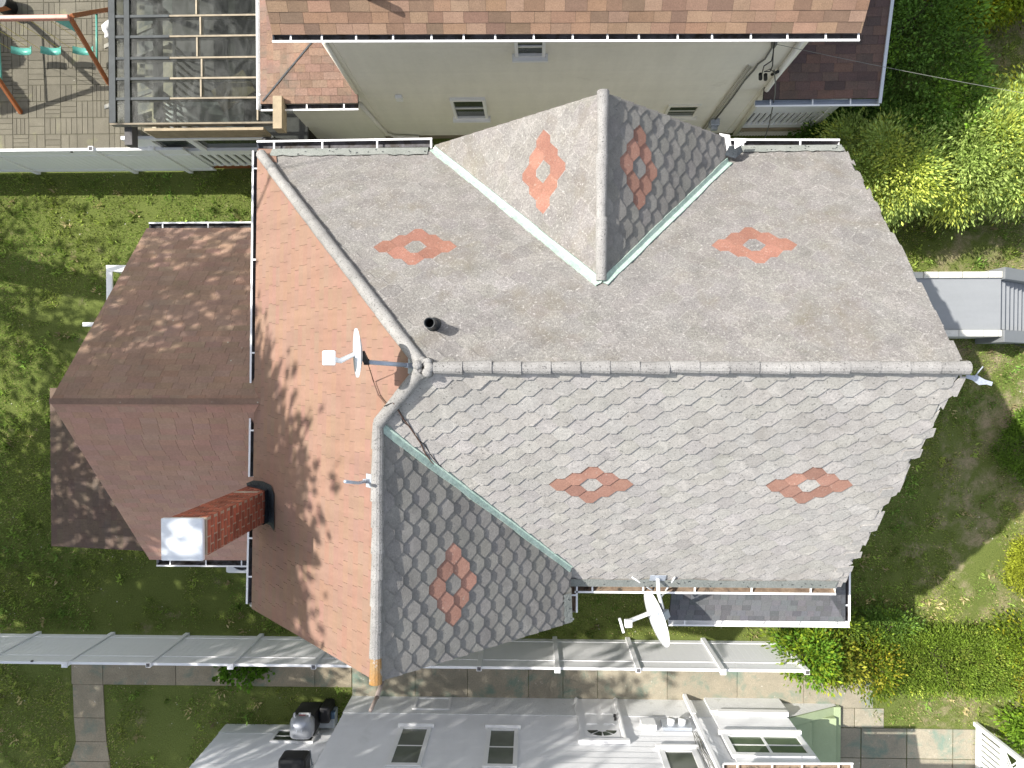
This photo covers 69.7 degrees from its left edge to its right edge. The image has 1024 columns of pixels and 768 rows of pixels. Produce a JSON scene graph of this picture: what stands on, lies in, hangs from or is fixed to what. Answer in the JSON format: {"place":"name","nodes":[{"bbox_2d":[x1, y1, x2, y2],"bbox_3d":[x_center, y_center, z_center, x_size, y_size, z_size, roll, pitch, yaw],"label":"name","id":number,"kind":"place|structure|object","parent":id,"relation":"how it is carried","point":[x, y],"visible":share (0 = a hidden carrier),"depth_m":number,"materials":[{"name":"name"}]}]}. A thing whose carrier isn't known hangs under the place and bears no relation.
{"place":"outdoors","nodes":[
{"label":"outdoors","id":0,"kind":"place"},
{"bbox_2d":[63,684,110,767],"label":"garden path","id":1,"kind":"structure","parent":0,"point":[90,750],"depth_m":18.43,"materials":[{"name":"concrete"}]},
{"bbox_2d":[102,20,107,37],"bbox_3d":[-9.855,-8.661,17.941,0.234,0.341,0.457,-10,91,2],"label":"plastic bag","id":2,"kind":"object","parent":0,"point":[105,27],"visible":0.47,"depth_m":17.85,"materials":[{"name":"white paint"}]},
{"bbox_2d":[0,0,317,148],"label":"patio","id":3,"kind":"structure","parent":0,"point":[62,99],"depth_m":18.17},
{"bbox_2d":[0,0,17,14],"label":"round pot","id":4,"kind":"object","parent":3,"relation":"on","point":[12,5],"visible":0.82,"depth_m":17.94,"materials":[{"name":"black plastic"}]},
{"bbox_2d":[0,6,108,113],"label":"swing set","id":5,"kind":"object","parent":3,"relation":"on","point":[67,21],"visible":0.94,"depth_m":17.27,"materials":[{"name":"brown wood"}]},
{"bbox_2d":[104,0,308,168],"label":"covered deck","id":6,"kind":"structure","parent":3,"relation":"on","point":[176,52],"depth_m":16.02,"materials":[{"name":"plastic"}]},
{"bbox_2d":[165,101,244,127],"bbox_3d":[-7.086,-6.249,16.762,1.800,0.526,0.660,0,91,2],"label":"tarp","id":7,"kind":"object","parent":6,"relation":"on","point":[202,111],"visible":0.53,"depth_m":16.77,"materials":[{"name":"plastic"}]},
{"bbox_2d":[211,70,255,111],"bbox_3d":[-6.305,-6.636,16.808,0.883,0.420,0.550,-31,90,2],"label":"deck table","id":8,"kind":"object","parent":6,"relation":"on","point":[235,89],"visible":0.67,"depth_m":16.62,"materials":[{"name":"grey glass"}]},
{"bbox_2d":[71,664,351,686],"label":"side path","id":9,"kind":"structure","parent":0,"point":[204,675],"depth_m":18.34,"materials":[{"name":"concrete"}]},
{"bbox_2d":[211,666,274,693],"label":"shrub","id":10,"kind":"object","parent":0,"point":[224,675],"visible":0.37,"depth_m":18.06,"materials":[{"name":"green plant"}]},
{"bbox_2d":[0,0,1023,767],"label":"lawn","id":11,"kind":"structure","parent":0,"point":[166,742],"depth_m":18.25,"materials":[{"name":"plant"}]},
{"bbox_2d":[82,322,93,326],"bbox_3d":[-8.802,-1.410,17.743,2.586,0.975,0.100,0,91,2],"label":"handrail","id":12,"kind":"object","parent":11,"relation":"on","point":[87,324],"visible":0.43,"depth_m":17.29,"materials":[{"name":"white paint"}]},
{"bbox_2d":[0,146,216,174],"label":"vinyl fence","id":13,"kind":"object","parent":11,"relation":"on","point":[95,159],"visible":1,"depth_m":17.16,"materials":[{"name":"white plastic"}]},
{"bbox_2d":[106,265,125,299],"bbox_3d":[-8.408,-1.883,17.623,1.992,1.175,1.770,0,91,2],"label":"deck railing","id":14,"kind":"object","parent":11,"relation":"on","point":[110,269],"visible":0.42,"depth_m":17.05,"materials":[{"name":"white paint"}]},
{"bbox_2d":[226,567,246,572],"bbox_3d":[-6.423,4.104,17.854,0.840,0.695,0.840,0,91,2],"label":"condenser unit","id":15,"kind":"object","parent":11,"relation":"on","point":[235,569],"visible":0.08,"depth_m":17.55,"materials":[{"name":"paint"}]},
{"bbox_2d":[290,702,322,739],"bbox_3d":[-4.892,8.075,17.693,0.710,1.092,0.590,0,91,2],"label":"gas grill","id":16,"kind":"object","parent":11,"relation":"on","point":[305,722],"visible":0.87,"depth_m":17.33,"materials":[{"name":"silver metal"}]},
{"bbox_2d":[320,699,334,722],"bbox_3d":[-4.523,8.004,18.002,0.250,0.550,0.400,0,91,2],"label":"black bin","id":17,"kind":"object","parent":11,"relation":"on","point":[327,707],"visible":0.91,"depth_m":17.76,"materials":[{"name":"plastic"}]},
{"bbox_2d":[318,706,337,727],"bbox_3d":[-4.573,8.185,18.057,0.540,0.390,0.420,0,91,2],"label":"storage tote","id":18,"kind":"object","parent":11,"relation":"on","point":[332,723],"visible":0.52,"depth_m":17.90,"materials":[{"name":"clear plastic"}]},
{"bbox_2d":[0,631,809,674],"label":"vinyl fence","id":19,"kind":"object","parent":11,"relation":"on","point":[555,654],"visible":0.86,"depth_m":17.03,"materials":[{"name":"white plastic"}]},
{"bbox_2d":[49,89,972,685],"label":"house","id":20,"kind":"structure","parent":11,"relation":"on","point":[717,375],"depth_m":10.51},
{"bbox_2d":[343,473,371,487],"bbox_3d":[-1.966,1.279,9.441,0.245,0.629,0.186,0,91,2],"label":"antenna mast","id":21,"kind":"object","parent":20,"relation":"on","point":[367,480],"visible":0.94,"depth_m":9.63,"materials":[{"name":"metal"}]},
{"bbox_2d":[322,328,412,377],"bbox_3d":[-1.660,-0.311,8.648,1.021,0.809,0.537,21,92,1],"label":"satellite dish","id":22,"kind":"object","parent":20,"relation":"attached to","point":[358,355],"visible":0.99,"depth_m":8.60,"materials":[{"name":"grey paint"}]},
{"bbox_2d":[369,681,384,711],"bbox_3d":[-1.761,3.981,9.750,0.139,1.353,0.124,0,91,2],"label":"service mast","id":23,"kind":"object","parent":20,"relation":"attached to","point":[377,695],"visible":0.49,"depth_m":9.42,"materials":[{"name":"metal"}]},
{"bbox_2d":[365,353,433,463],"bbox_3d":[-1.078,0.948,9.832,0.320,2.594,2.922,-30,90,2],"label":"cable","id":24,"kind":"object","parent":20,"relation":"attached to","point":[400,415],"visible":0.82,"depth_m":9.54,"materials":[{"name":"black rubber"}]},
{"bbox_2d":[384,403,446,473],"bbox_3d":[-1.077,0.889,9.871,0.177,1.481,1.615,-34,90,2],"label":"cable","id":25,"kind":"object","parent":20,"relation":"attached to","point":[420,441],"visible":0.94,"depth_m":9.82,"materials":[{"name":"black plastic"}]},
{"bbox_2d":[618,575,675,646],"bbox_3d":[2.335,3.887,12.749,0.937,1.307,1.492,0,91,2],"label":"satellite dish","id":26,"kind":"object","parent":20,"relation":"attached to","point":[656,614],"visible":0.97,"depth_m":12.95,"materials":[{"name":"paint"}]},
{"bbox_2d":[966,366,992,385],"bbox_3d":[5.651,-0.048,8.847,0.208,0.112,0.306,-42,90,2],"label":"gable bracket","id":27,"kind":"object","parent":20,"relation":"attached to","point":[977,379],"visible":0.9,"depth_m":8.89,"materials":[{"name":"metal"}]},
{"bbox_2d":[189,694,852,767],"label":"white house","id":28,"kind":"structure","parent":11,"relation":"on","point":[432,732],"depth_m":16.44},
{"bbox_2d":[278,750,313,767],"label":"covered air conditioner","id":29,"kind":"object","parent":28,"relation":"attached to","point":[295,758],"visible":1,"depth_m":15.92,"materials":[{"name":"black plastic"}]},
{"bbox_2d":[386,722,433,766],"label":"window","id":30,"kind":"structure","parent":28,"relation":"in","point":[409,746],"depth_m":15.86,"materials":[{"name":"white paint"}]},
{"bbox_2d":[412,696,451,709],"bbox_3d":[-1.922,7.757,17.806,0.888,0.639,0.080,0,91,2],"label":"window","id":31,"kind":"structure","parent":28,"relation":"in","point":[431,707],"depth_m":17.74,"materials":[{"name":"white paint"}]},
{"bbox_2d":[483,724,520,767],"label":"window","id":32,"kind":"structure","parent":28,"relation":"in","point":[501,745],"depth_m":15.76,"materials":[{"name":"white paint"}]},
{"bbox_2d":[574,697,629,743],"bbox_3d":[2.020,7.716,16.941,1.119,2.097,0.090,0,91,2],"label":"side door","id":33,"kind":"structure","parent":28,"relation":"in","point":[599,721],"depth_m":16.78,"materials":[{"name":"white plastic"}]},
{"bbox_2d":[655,744,704,767],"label":"window","id":34,"kind":"structure","parent":28,"relation":"in","point":[672,755],"depth_m":15.36,"materials":[{"name":"white paint"}]},
{"bbox_2d":[256,0,893,139],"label":"neighbour house","id":35,"kind":"structure","parent":11,"relation":"on","point":[361,69],"depth_m":13.87,"materials":[{"name":"beige paint"}]},
{"bbox_2d":[450,97,490,122],"bbox_3d":[-0.911,-5.905,15.824,0.836,1.192,0.170,0,91,2],"label":"window","id":36,"kind":"structure","parent":35,"relation":"in","point":[465,109],"depth_m":15.90,"materials":[{"name":"white paint"}]},
{"bbox_2d":[512,42,547,62],"bbox_3d":[0.315,-5.852,12.812,0.641,0.784,0.170,0,91,2],"label":"window","id":37,"kind":"structure","parent":35,"relation":"in","point":[525,52],"depth_m":13.05,"materials":[{"name":"white paint"}]},
{"bbox_2d":[664,104,701,120],"bbox_3d":[3.692,-5.925,16.015,0.802,0.768,0.140,0,91,2],"label":"window","id":38,"kind":"structure","parent":35,"relation":"in","point":[683,112],"depth_m":16.01,"materials":[{"name":"beige"}]},
{"bbox_2d":[764,70,775,138],"bbox_3d":[5.309,-5.695,15.209,0.955,3.507,0.126,13,91,1],"label":"drop cable","id":39,"kind":"object","parent":35,"relation":"hanging from","point":[773,102],"visible":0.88,"depth_m":14.72,"materials":[{"name":"black rubber"}]},
{"bbox_2d":[777,44,1021,92],"bbox_3d":[7.767,-5.167,12.535,6.661,0.144,0.009,11,91,1],"label":"overhead wire","id":40,"kind":"object","parent":35,"relation":"attached to","point":[900,70],"visible":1,"depth_m":12.59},
{"bbox_2d":[352,650,872,707],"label":"stone path","id":41,"kind":"structure","parent":11,"relation":"on","point":[565,684],"depth_m":18.05,"materials":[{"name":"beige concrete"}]},
{"bbox_2d":[759,627,848,697],"bbox_3d":[6.733,6.217,16.756,1.760,2.553,1.783,0,91,2],"label":"hedge shrub","id":42,"kind":"object","parent":11,"relation":"on","point":[830,659],"visible":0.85,"depth_m":16.49,"materials":[{"name":"green plant"}]},
{"bbox_2d":[783,703,840,761],"bbox_3d":[7.225,9.741,17.590,1.429,0.780,3.895,0,91,2],"label":"entrance stoop","id":43,"kind":"object","parent":11,"relation":"on","point":[818,726],"visible":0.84,"depth_m":17.61,"materials":[{"name":"green paint"}]},
{"bbox_2d":[787,108,864,153],"bbox_3d":[7.316,-5.745,16.990,1.960,1.574,1.645,0,91,2],"label":"dark bush","id":44,"kind":"object","parent":11,"relation":"on","point":[804,134],"visible":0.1,"depth_m":16.80,"materials":[{"name":"green plant"}]},
{"bbox_2d":[800,624,882,696],"bbox_3d":[7.413,6.367,16.961,1.678,2.064,1.894,0,91,2],"label":"hedge shrub","id":45,"kind":"object","parent":11,"relation":"on","point":[849,674],"visible":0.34,"depth_m":16.55,"materials":[{"name":"green plant"}]},
{"bbox_2d":[806,598,876,650],"bbox_3d":[7.673,5.682,17.179,1.779,1.586,1.421,0,91,2],"label":"hedge shrub","id":46,"kind":"object","parent":11,"relation":"on","point":[854,628],"visible":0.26,"depth_m":16.90,"materials":[{"name":"green plant"}]},
{"bbox_2d":[811,81,907,149],"bbox_3d":[7.820,-6.041,16.695,2.240,2.126,1.935,-32,90,2],"label":"dark bush","id":47,"kind":"object","parent":11,"relation":"on","point":[856,108],"visible":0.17,"depth_m":16.30,"materials":[{"name":"green plant"}]},
{"bbox_2d":[834,624,913,707],"bbox_3d":[8.227,6.465,16.956,1.770,2.005,1.909,0,91,2],"label":"hedge shrub","id":48,"kind":"object","parent":11,"relation":"on","point":[871,663],"visible":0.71,"depth_m":16.69,"materials":[{"name":"green plant"}]},
{"bbox_2d":[805,98,969,232],"bbox_3d":[7.960,-4.813,16.038,3.884,3.503,3.054,0,91,2],"label":"golden cypress","id":49,"kind":"object","parent":11,"relation":"on","point":[898,202],"visible":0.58,"depth_m":15.34,"materials":[{"name":"green plant"}]},
{"bbox_2d":[854,599,931,654],"bbox_3d":[8.961,5.696,17.238,1.835,1.349,1.370,0,91,2],"label":"hedge shrub","id":50,"kind":"object","parent":11,"relation":"on","point":[876,618],"visible":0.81,"depth_m":17.15,"materials":[{"name":"green plant"}]},
{"bbox_2d":[887,75,950,116],"bbox_3d":[9.265,-6.182,16.866,2.088,1.712,1.832,23,92,1],"label":"dark bush","id":51,"kind":"object","parent":11,"relation":"on","point":[906,92],"visible":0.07,"depth_m":16.65,"materials":[{"name":"green plant"}]},
{"bbox_2d":[853,0,1008,149],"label":"arborvitae hedge","id":52,"kind":"object","parent":11,"relation":"on","point":[918,7],"visible":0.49,"depth_m":15.03,"materials":[{"name":"green plant"}]},
{"bbox_2d":[866,617,1023,705],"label":"clipped hedge","id":53,"kind":"object","parent":11,"relation":"on","point":[992,666],"visible":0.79,"depth_m":16.89,"materials":[{"name":"green plant"}]},
{"bbox_2d":[874,67,1023,239],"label":"golden cypress","id":54,"kind":"object","parent":11,"relation":"on","point":[976,146],"visible":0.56,"depth_m":15.16,"materials":[{"name":"green plant"}]},
{"bbox_2d":[913,267,1023,343],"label":"front stoop","id":55,"kind":"object","parent":11,"relation":"on","point":[984,307],"visible":0.42,"depth_m":16.71,"materials":[{"name":"grey paint"}]},
{"bbox_2d":[922,0,1023,36],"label":"bush","id":56,"kind":"object","parent":11,"relation":"on","point":[1008,9],"visible":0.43,"depth_m":16.69,"materials":[{"name":"green plant"}]},
{"bbox_2d":[948,63,1023,226],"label":"golden cypress","id":57,"kind":"object","parent":11,"relation":"on","point":[1018,207],"visible":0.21,"depth_m":15.60,"materials":[{"name":"green plant"}]},
{"bbox_2d":[973,722,1023,767],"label":"slatted fence","id":58,"kind":"object","parent":11,"relation":"on","point":[1003,749],"visible":1,"depth_m":17.18,"materials":[{"name":"white paint"}]},
{"bbox_2d":[979,605,1023,681],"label":"hedge shrub","id":59,"kind":"object","parent":11,"relation":"on","point":[1011,626],"visible":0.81,"depth_m":16.93,"materials":[{"name":"green plant"}]},
{"bbox_2d":[985,405,1023,493],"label":"round shrub","id":60,"kind":"object","parent":11,"relation":"on","point":[1014,433],"visible":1,"depth_m":17.09,"materials":[{"name":"green plant"}]},
{"bbox_2d":[988,692,1023,754],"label":"hedge shrub","id":61,"kind":"object","parent":11,"relation":"on","point":[1014,731],"visible":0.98,"depth_m":17.22,"materials":[{"name":"green plant"}]},
{"bbox_2d":[998,530,1023,602],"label":"round shrub","id":62,"kind":"object","parent":11,"relation":"on","point":[1015,562],"visible":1,"depth_m":17.23,"materials":[{"name":"green plant"}]},
{"bbox_2d":[1000,640,1023,703],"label":"hedge shrub","id":63,"kind":"object","parent":11,"relation":"on","point":[1020,682],"visible":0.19,"depth_m":16.99,"materials":[{"name":"green plant"}]},
{"bbox_2d":[840,708,975,767],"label":"stone path","id":64,"kind":"structure","parent":0,"point":[876,742],"depth_m":17.88,"materials":[{"name":"beige beige-grey stone paving slabs"}]}
]}

